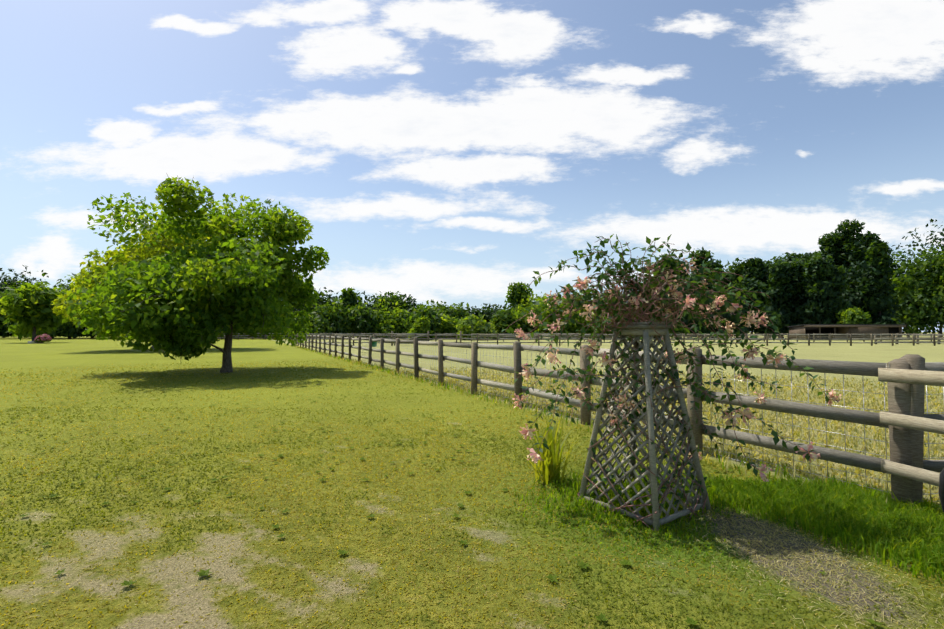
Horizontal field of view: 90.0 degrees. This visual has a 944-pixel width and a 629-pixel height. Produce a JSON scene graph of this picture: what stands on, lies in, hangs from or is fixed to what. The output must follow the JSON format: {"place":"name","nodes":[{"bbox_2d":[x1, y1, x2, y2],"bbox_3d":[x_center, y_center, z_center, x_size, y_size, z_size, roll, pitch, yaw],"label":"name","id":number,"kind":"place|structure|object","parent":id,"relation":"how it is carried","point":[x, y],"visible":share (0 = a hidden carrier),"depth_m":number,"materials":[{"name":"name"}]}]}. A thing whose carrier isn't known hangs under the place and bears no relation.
{"place":"outdoors","nodes":[
{"label":"outdoors","id":0,"kind":"place"},
{"bbox_2d":[0,332,943,628],"bbox_3d":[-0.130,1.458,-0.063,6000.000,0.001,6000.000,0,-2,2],"label":"ground","id":1,"kind":"structure","parent":0,"point":[64,354],"depth_m":3.82,"materials":[{"name":"green plant"}]},
{"bbox_2d":[0,285,16,335],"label":"tree","id":2,"kind":"object","parent":1,"relation":"on","point":[2,318],"visible":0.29,"depth_m":95.32,"materials":[{"name":"green plant"}]},
{"bbox_2d":[0,268,28,337],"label":"tree","id":3,"kind":"object","parent":1,"relation":"on","point":[3,280],"visible":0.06,"depth_m":118.07,"materials":[{"name":"green plant"}]},
{"bbox_2d":[0,281,47,338],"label":"tree","id":4,"kind":"object","parent":1,"relation":"on","point":[2,333],"visible":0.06,"depth_m":98.44,"materials":[{"name":"green plant"}]},
{"bbox_2d":[0,265,48,337],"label":"tree","id":5,"kind":"object","parent":1,"relation":"on","point":[24,277],"visible":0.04,"depth_m":116.71,"materials":[{"name":"green plant"}]},
{"bbox_2d":[0,280,66,340],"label":"tree","id":6,"kind":"object","parent":1,"relation":"on","point":[30,305],"visible":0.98,"depth_m":62.65,"materials":[{"name":"green plant"}]},
{"bbox_2d":[28,334,51,343],"bbox_3d":[-54.314,3.102,59.474,2.198,1.373,1.596,0,-2,-10],"label":"flowering shrub","id":7,"kind":"object","parent":1,"relation":"on","point":[43,338],"visible":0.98,"depth_m":59.07,"materials":[{"name":"pink plant"}]},
{"bbox_2d":[51,273,75,337],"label":"tree","id":8,"kind":"object","parent":1,"relation":"on","point":[66,286],"depth_m":108.87,"materials":[{"name":"green plant"}]},
{"bbox_2d":[36,286,95,338],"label":"tree","id":9,"kind":"object","parent":1,"relation":"on","point":[69,329],"visible":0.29,"depth_m":94.78,"materials":[{"name":"green plant"}]},
{"bbox_2d":[52,201,222,349],"bbox_3d":[-24.888,-3.042,38.537,13.683,12.136,12.831,0,-2,2],"label":"tree","id":10,"kind":"object","parent":1,"relation":"on","point":[92,277],"visible":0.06,"depth_m":36.52,"materials":[{"name":"green plant"}]},
{"bbox_2d":[65,175,329,372],"bbox_3d":[-9.908,-1.313,16.534,8.558,7.060,8.812,0,-2,2],"label":"oak tree","id":11,"kind":"object","parent":1,"relation":"on","point":[179,304],"visible":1,"depth_m":15.71,"materials":[{"name":"green plant"}]},
{"bbox_2d":[214,326,258,338],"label":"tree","id":12,"kind":"object","parent":1,"relation":"on","point":[234,336],"visible":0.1,"depth_m":94.47,"materials":[{"name":"green plant"}]},
{"bbox_2d":[257,311,297,338],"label":"tree","id":13,"kind":"object","parent":1,"relation":"on","point":[263,336],"visible":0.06,"depth_m":94.60,"materials":[{"name":"green plant"}]},
{"bbox_2d":[294,313,318,337],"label":"tree","id":14,"kind":"object","parent":1,"relation":"on","point":[312,324],"visible":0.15,"depth_m":97.43,"materials":[{"name":"green plant"}]},
{"bbox_2d":[294,287,339,317],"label":"tree","id":15,"kind":"object","parent":1,"relation":"on","point":[321,300],"visible":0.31,"depth_m":106.81,"materials":[{"name":"green plant"}]},
{"bbox_2d":[310,297,351,336],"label":"tree","id":16,"kind":"object","parent":1,"relation":"on","point":[328,321],"visible":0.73,"depth_m":92.41,"materials":[{"name":"green plant"}]},
{"bbox_2d":[336,287,362,309],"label":"tree","id":17,"kind":"object","parent":1,"relation":"on","point":[349,296],"visible":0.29,"depth_m":97.93,"materials":[{"name":"green plant"}]},
{"bbox_2d":[336,301,378,337],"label":"tree","id":18,"kind":"object","parent":1,"relation":"on","point":[360,317],"visible":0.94,"depth_m":92.76,"materials":[{"name":"green plant"}]},
{"bbox_2d":[350,291,387,337],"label":"tree","id":19,"kind":"object","parent":1,"relation":"on","point":[369,300],"depth_m":107.11,"materials":[{"name":"green plant"}]},
{"bbox_2d":[355,299,407,337],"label":"tree","id":20,"kind":"object","parent":1,"relation":"on","point":[384,324],"visible":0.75,"depth_m":95.09,"materials":[{"name":"green plant"}]},
{"bbox_2d":[368,291,413,315],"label":"tree","id":21,"kind":"object","parent":1,"relation":"on","point":[393,298],"visible":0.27,"depth_m":110.64,"materials":[{"name":"green plant"}]},
{"bbox_2d":[389,307,408,337],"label":"tree","id":22,"kind":"object","parent":1,"relation":"on","point":[401,318],"visible":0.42,"depth_m":96.46,"materials":[{"name":"green plant"}]},
{"bbox_2d":[224,333,578,339],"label":"fence","id":23,"kind":"object","parent":1,"relation":"on","point":[402,335],"visible":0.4,"depth_m":88.41,"materials":[{"name":"brown wood"}]},
{"bbox_2d":[396,294,420,312],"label":"tree","id":24,"kind":"object","parent":1,"relation":"on","point":[410,297],"visible":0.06,"depth_m":115.49,"materials":[{"name":"green plant"}]},
{"bbox_2d":[407,316,433,339],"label":"bush","id":25,"kind":"object","parent":1,"relation":"on","point":[421,324],"visible":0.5,"depth_m":81.21,"materials":[{"name":"green plant"}]},
{"bbox_2d":[403,304,441,336],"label":"tree","id":26,"kind":"object","parent":1,"relation":"on","point":[430,314],"visible":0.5,"depth_m":90.32,"materials":[{"name":"green plant"}]},
{"bbox_2d":[391,331,461,345],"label":"field gate","id":27,"kind":"structure","parent":1,"relation":"on","point":[413,337],"depth_m":49.92,"materials":[{"name":"grey wood"}]},
{"bbox_2d":[412,299,451,317],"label":"tree","id":28,"kind":"object","parent":1,"relation":"on","point":[432,302],"visible":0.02,"depth_m":112.63,"materials":[{"name":"green plant"}]},
{"bbox_2d":[432,314,458,338],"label":"bush","id":29,"kind":"object","parent":1,"relation":"on","point":[447,324],"visible":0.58,"depth_m":90.29,"materials":[{"name":"green plant"}]},
{"bbox_2d":[435,302,472,321],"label":"tree","id":30,"kind":"object","parent":1,"relation":"on","point":[458,312],"visible":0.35,"depth_m":111.92,"materials":[{"name":"green plant"}]},
{"bbox_2d":[462,306,487,321],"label":"tree","id":31,"kind":"object","parent":1,"relation":"on","point":[477,313],"visible":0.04,"depth_m":111.03,"materials":[{"name":"green plant"}]},
{"bbox_2d":[456,313,498,339],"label":"bush","id":32,"kind":"object","parent":1,"relation":"on","point":[472,324],"visible":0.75,"depth_m":82.02,"materials":[{"name":"green plant"}]},
{"bbox_2d":[474,303,505,322],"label":"tree","id":33,"kind":"object","parent":1,"relation":"on","point":[488,313],"visible":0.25,"depth_m":111.94,"materials":[{"name":"green plant"}]},
{"bbox_2d":[488,307,519,337],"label":"tree","id":34,"kind":"object","parent":1,"relation":"on","point":[503,317],"visible":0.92,"depth_m":88.50,"materials":[{"name":"green plant"}]},
{"bbox_2d":[490,311,527,337],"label":"tree","id":35,"kind":"object","parent":1,"relation":"on","point":[519,326],"visible":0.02,"depth_m":96.92,"materials":[{"name":"green plant"}]},
{"bbox_2d":[504,281,534,337],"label":"tree","id":36,"kind":"object","parent":1,"relation":"on","point":[515,293],"visible":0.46,"depth_m":111.34,"materials":[{"name":"green plant"}]},
{"bbox_2d":[511,291,546,336],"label":"tree","id":37,"kind":"object","parent":1,"relation":"on","point":[526,303],"visible":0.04,"depth_m":107.33,"materials":[{"name":"green plant"}]},
{"bbox_2d":[518,307,541,337],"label":"tree","id":38,"kind":"object","parent":1,"relation":"on","point":[524,311],"visible":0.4,"depth_m":97.32,"materials":[{"name":"green plant"}]},
{"bbox_2d":[535,296,554,337],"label":"tree","id":39,"kind":"object","parent":1,"relation":"on","point":[540,301],"depth_m":99.61,"materials":[{"name":"green plant"}]},
{"bbox_2d":[501,406,590,484],"bbox_3d":[0.752,1.257,4.610,0.950,0.746,1.009,-1,-2,15],"label":"strap leaf plant","id":40,"kind":"object","parent":1,"relation":"on","point":[551,463],"visible":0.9,"depth_m":4.58,"materials":[{"name":"green plant"}]},
{"bbox_2d":[526,294,582,337],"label":"tree","id":41,"kind":"object","parent":1,"relation":"on","point":[546,314],"visible":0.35,"depth_m":92.80,"materials":[{"name":"green plant"}]},
{"bbox_2d":[559,307,597,338],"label":"tree","id":42,"kind":"object","parent":1,"relation":"on","point":[572,328],"visible":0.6,"depth_m":91.76,"materials":[{"name":"green plant"}]},
{"bbox_2d":[562,291,596,312],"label":"tree","id":43,"kind":"object","parent":1,"relation":"on","point":[586,301],"visible":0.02,"depth_m":111.15,"materials":[{"name":"green plant"}]},
{"bbox_2d":[585,312,611,337],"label":"tree","id":44,"kind":"object","parent":1,"relation":"on","point":[598,333],"visible":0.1,"depth_m":93.84,"materials":[{"name":"green plant"}]},
{"bbox_2d":[291,334,914,506],"bbox_3d":[-7.854,1.944,27.256,0.248,1.539,52.155,1,-2,-26],"label":"fence","id":45,"kind":"object","parent":1,"relation":"on","point":[898,394],"visible":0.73,"depth_m":5.30,"materials":[{"name":"brown wood"}]},
{"bbox_2d":[592,311,616,337],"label":"tree","id":46,"kind":"object","parent":1,"relation":"on","point":[609,336],"depth_m":95.59,"materials":[{"name":"green plant"}]},
{"bbox_2d":[596,305,634,324],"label":"tree","id":47,"kind":"object","parent":1,"relation":"on","point":[614,316],"visible":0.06,"depth_m":95.38,"materials":[{"name":"green plant"}]},
{"bbox_2d":[291,333,943,345],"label":"fence","id":48,"kind":"object","parent":1,"relation":"on","point":[934,342],"visible":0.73,"depth_m":50.23,"materials":[{"name":"brown wood"}]},
{"bbox_2d":[578,322,710,530],"bbox_3d":[1.444,0.863,4.013,0.800,1.598,0.800,2,-3,-36],"label":"trellis","id":49,"kind":"object","parent":1,"relation":"on","point":[644,330],"visible":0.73,"depth_m":3.89,"materials":[{"name":"grey wood"}]},
{"bbox_2d":[628,308,660,337],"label":"tree","id":50,"kind":"object","parent":1,"relation":"on","point":[643,321],"depth_m":92.45,"materials":[{"name":"green plant"}]},
{"bbox_2d":[641,277,660,305],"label":"tree","id":51,"kind":"object","parent":1,"relation":"on","point":[649,292],"visible":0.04,"depth_m":105.52,"materials":[{"name":"green plant"}]},
{"bbox_2d":[656,254,677,304],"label":"tree","id":52,"kind":"object","parent":1,"relation":"on","point":[673,265],"visible":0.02,"depth_m":104.64,"materials":[{"name":"green plant"}]},
{"bbox_2d":[654,309,684,338],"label":"tree","id":53,"kind":"object","parent":1,"relation":"on","point":[678,327],"visible":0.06,"depth_m":89.70,"materials":[{"name":"green plant"}]},
{"bbox_2d":[502,234,841,529],"bbox_3d":[2.213,0.513,5.285,2.736,2.292,4.196,-1,-2,20],"label":"honeysuckle","id":54,"kind":"object","parent":1,"relation":"on","point":[615,297],"visible":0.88,"depth_m":3.91,"materials":[{"name":"green plant"}]},
{"bbox_2d":[674,260,687,277],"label":"tree","id":55,"kind":"object","parent":1,"relation":"on","point":[681,273],"visible":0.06,"depth_m":108.54,"materials":[{"name":"green plant"}]},
{"bbox_2d":[673,276,703,337],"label":"tree","id":56,"kind":"object","parent":1,"relation":"on","point":[686,321],"visible":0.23,"depth_m":90.85,"materials":[{"name":"green plant"}]},
{"bbox_2d":[688,247,713,276],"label":"tree","id":57,"kind":"object","parent":1,"relation":"on","point":[699,261],"visible":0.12,"depth_m":111.52,"materials":[{"name":"green plant"}]},
{"bbox_2d":[471,333,943,341],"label":"pale fence","id":58,"kind":"object","parent":1,"relation":"on","point":[796,336],"visible":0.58,"depth_m":69.73,"materials":[{"name":"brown wood"}]},
{"bbox_2d":[693,274,721,337],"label":"tree","id":59,"kind":"object","parent":1,"relation":"on","point":[703,328],"visible":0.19,"depth_m":90.64,"materials":[{"name":"green plant"}]},
{"bbox_2d":[698,259,724,278],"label":"tree","id":60,"kind":"object","parent":1,"relation":"on","point":[711,264],"visible":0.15,"depth_m":108.37,"materials":[{"name":"green plant"}]},
{"bbox_2d":[712,273,736,333],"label":"tree","id":61,"kind":"object","parent":1,"relation":"on","point":[731,278],"visible":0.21,"depth_m":92.57,"materials":[{"name":"green plant"}]},
{"bbox_2d":[723,270,737,337],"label":"tree","id":62,"kind":"object","parent":1,"relation":"on","point":[735,276],"depth_m":103.58,"materials":[{"name":"green plant"}]},
{"bbox_2d":[721,283,753,337],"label":"tree","id":63,"kind":"object","parent":1,"relation":"on","point":[744,306],"visible":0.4,"depth_m":89.57,"materials":[{"name":"green plant"}]},
{"bbox_2d":[725,258,758,337],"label":"tree","id":64,"kind":"object","parent":1,"relation":"on","point":[738,269],"visible":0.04,"depth_m":109.24,"materials":[{"name":"green plant"}]},
{"bbox_2d":[742,257,768,337],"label":"tree","id":65,"kind":"object","parent":1,"relation":"on","point":[754,268],"visible":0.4,"depth_m":103.69,"materials":[{"name":"green plant"}]},
{"bbox_2d":[741,277,771,336],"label":"tree","id":66,"kind":"object","parent":1,"relation":"on","point":[749,283],"visible":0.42,"depth_m":93.15,"materials":[{"name":"green plant"}]},
{"bbox_2d":[753,260,772,337],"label":"tree","id":67,"kind":"object","parent":1,"relation":"on","point":[767,268],"visible":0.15,"depth_m":107.21,"materials":[{"name":"green plant"}]},
{"bbox_2d":[749,305,781,337],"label":"tree","id":68,"kind":"object","parent":1,"relation":"on","point":[761,329],"visible":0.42,"depth_m":90.10,"materials":[{"name":"green plant"}]},
{"bbox_2d":[770,255,788,337],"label":"tree","id":69,"kind":"object","parent":1,"relation":"on","point":[774,257],"depth_m":111.48,"materials":[{"name":"green plant"}]},
{"bbox_2d":[765,259,794,337],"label":"tree","id":70,"kind":"object","parent":1,"relation":"on","point":[780,287],"visible":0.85,"depth_m":95.91,"materials":[{"name":"green plant"}]},
{"bbox_2d":[779,251,808,298],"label":"tree","id":71,"kind":"object","parent":1,"relation":"on","point":[789,256],"depth_m":106.21,"materials":[{"name":"green plant"}]},
{"bbox_2d":[783,257,808,328],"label":"tree","id":72,"kind":"object","parent":1,"relation":"on","point":[798,281],"visible":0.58,"depth_m":96.71,"materials":[{"name":"green plant"}]},
{"bbox_2d":[788,303,820,324],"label":"tree","id":73,"kind":"object","parent":1,"relation":"on","point":[799,316],"visible":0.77,"depth_m":94.14,"materials":[{"name":"green plant"}]},
{"bbox_2d":[801,252,818,283],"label":"tree","id":74,"kind":"object","parent":1,"relation":"on","point":[809,255],"visible":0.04,"depth_m":109.55,"materials":[{"name":"green plant"}]},
{"bbox_2d":[798,251,839,323],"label":"tree","id":75,"kind":"object","parent":1,"relation":"on","point":[817,269],"visible":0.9,"depth_m":91.79,"materials":[{"name":"green plant"}]},
{"bbox_2d":[817,232,842,293],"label":"tree","id":76,"kind":"object","parent":1,"relation":"on","point":[828,243],"visible":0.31,"depth_m":107.18,"materials":[{"name":"green plant"}]},
{"bbox_2d":[819,264,852,322],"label":"tree","id":77,"kind":"object","parent":1,"relation":"on","point":[838,280],"visible":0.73,"depth_m":91.08,"materials":[{"name":"green plant"}]},
{"bbox_2d":[830,229,848,264],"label":"tree","id":78,"kind":"object","parent":1,"relation":"on","point":[841,239],"visible":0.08,"depth_m":108.26,"materials":[{"name":"green plant"}]},
{"bbox_2d":[788,324,906,338],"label":"field shelter","id":79,"kind":"object","parent":1,"relation":"on","point":[867,329],"visible":0.75,"depth_m":82.09,"materials":[{"name":"black wood"}]},
{"bbox_2d":[832,219,870,291],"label":"tree","id":80,"kind":"object","parent":1,"relation":"on","point":[853,248],"visible":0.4,"depth_m":104.67,"materials":[{"name":"green plant"}]},
{"bbox_2d":[835,306,871,323],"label":"bush","id":81,"kind":"object","parent":1,"relation":"on","point":[855,315],"visible":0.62,"depth_m":86.72,"materials":[{"name":"green plant"}]},
{"bbox_2d":[842,290,871,323],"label":"tree","id":82,"kind":"object","parent":1,"relation":"on","point":[846,295],"visible":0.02,"depth_m":94.39,"materials":[{"name":"green plant"}]},
{"bbox_2d":[843,260,885,315],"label":"tree","id":83,"kind":"object","parent":1,"relation":"on","point":[861,277],"visible":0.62,"depth_m":93.82,"materials":[{"name":"green plant"}]},
{"bbox_2d":[859,230,880,320],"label":"tree","id":84,"kind":"object","parent":1,"relation":"on","point":[870,235],"visible":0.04,"depth_m":107.73,"materials":[{"name":"green plant"}]},
{"bbox_2d":[860,239,900,323],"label":"tree","id":85,"kind":"object","parent":1,"relation":"on","point":[878,252],"visible":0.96,"depth_m":92.04,"materials":[{"name":"green plant"}]},
{"bbox_2d":[887,245,916,310],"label":"tree","id":86,"kind":"object","parent":1,"relation":"on","point":[895,266],"visible":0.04,"depth_m":108.43,"materials":[{"name":"green plant"}]},
{"bbox_2d":[874,333,943,343],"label":"fence","id":87,"kind":"object","parent":1,"relation":"on","point":[896,336],"visible":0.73,"depth_m":55.72,"materials":[{"name":"brown wood"}]},
{"bbox_2d":[891,267,926,337],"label":"tree","id":88,"kind":"object","parent":1,"relation":"on","point":[903,281],"depth_m":105.48,"materials":[{"name":"green plant"}]},
{"bbox_2d":[878,368,943,486],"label":"fence rail","id":89,"kind":"object","parent":1,"relation":"on","point":[923,377],"visible":1,"depth_m":3.75,"materials":[{"name":"brown wood"}]},
{"bbox_2d":[886,251,943,337],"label":"tree","id":90,"kind":"object","parent":1,"relation":"on","point":[924,322],"visible":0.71,"depth_m":94.85,"materials":[{"name":"green plant"}]},
{"bbox_2d":[886,354,943,505],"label":"fence","id":91,"kind":"object","parent":1,"relation":"on","point":[917,391],"visible":0.21,"depth_m":3.86,"materials":[{"name":"brown wood"}]},
{"bbox_2d":[900,242,943,337],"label":"tree","id":92,"kind":"object","parent":1,"relation":"on","point":[934,263],"visible":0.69,"depth_m":94.94,"materials":[{"name":"green plant"}]},
{"bbox_2d":[900,219,943,259],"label":"tree","id":93,"kind":"object","parent":1,"relation":"on","point":[933,240],"visible":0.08,"depth_m":113.20,"materials":[{"name":"green plant"}]},
{"bbox_2d":[927,273,943,303],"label":"tree","id":94,"kind":"object","parent":1,"relation":"on","point":[941,293],"visible":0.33,"depth_m":91.90,"materials":[{"name":"green plant"}]},
{"bbox_2d":[938,468,943,511],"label":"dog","id":95,"kind":"object","parent":1,"relation":"on","point":[941,486],"visible":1,"depth_m":3.25},
{"bbox_2d":[0,0,943,331],"label":"sky","id":96,"kind":"structure","parent":0,"point":[450,152],"materials":[{"name":"blue"}]}
]}

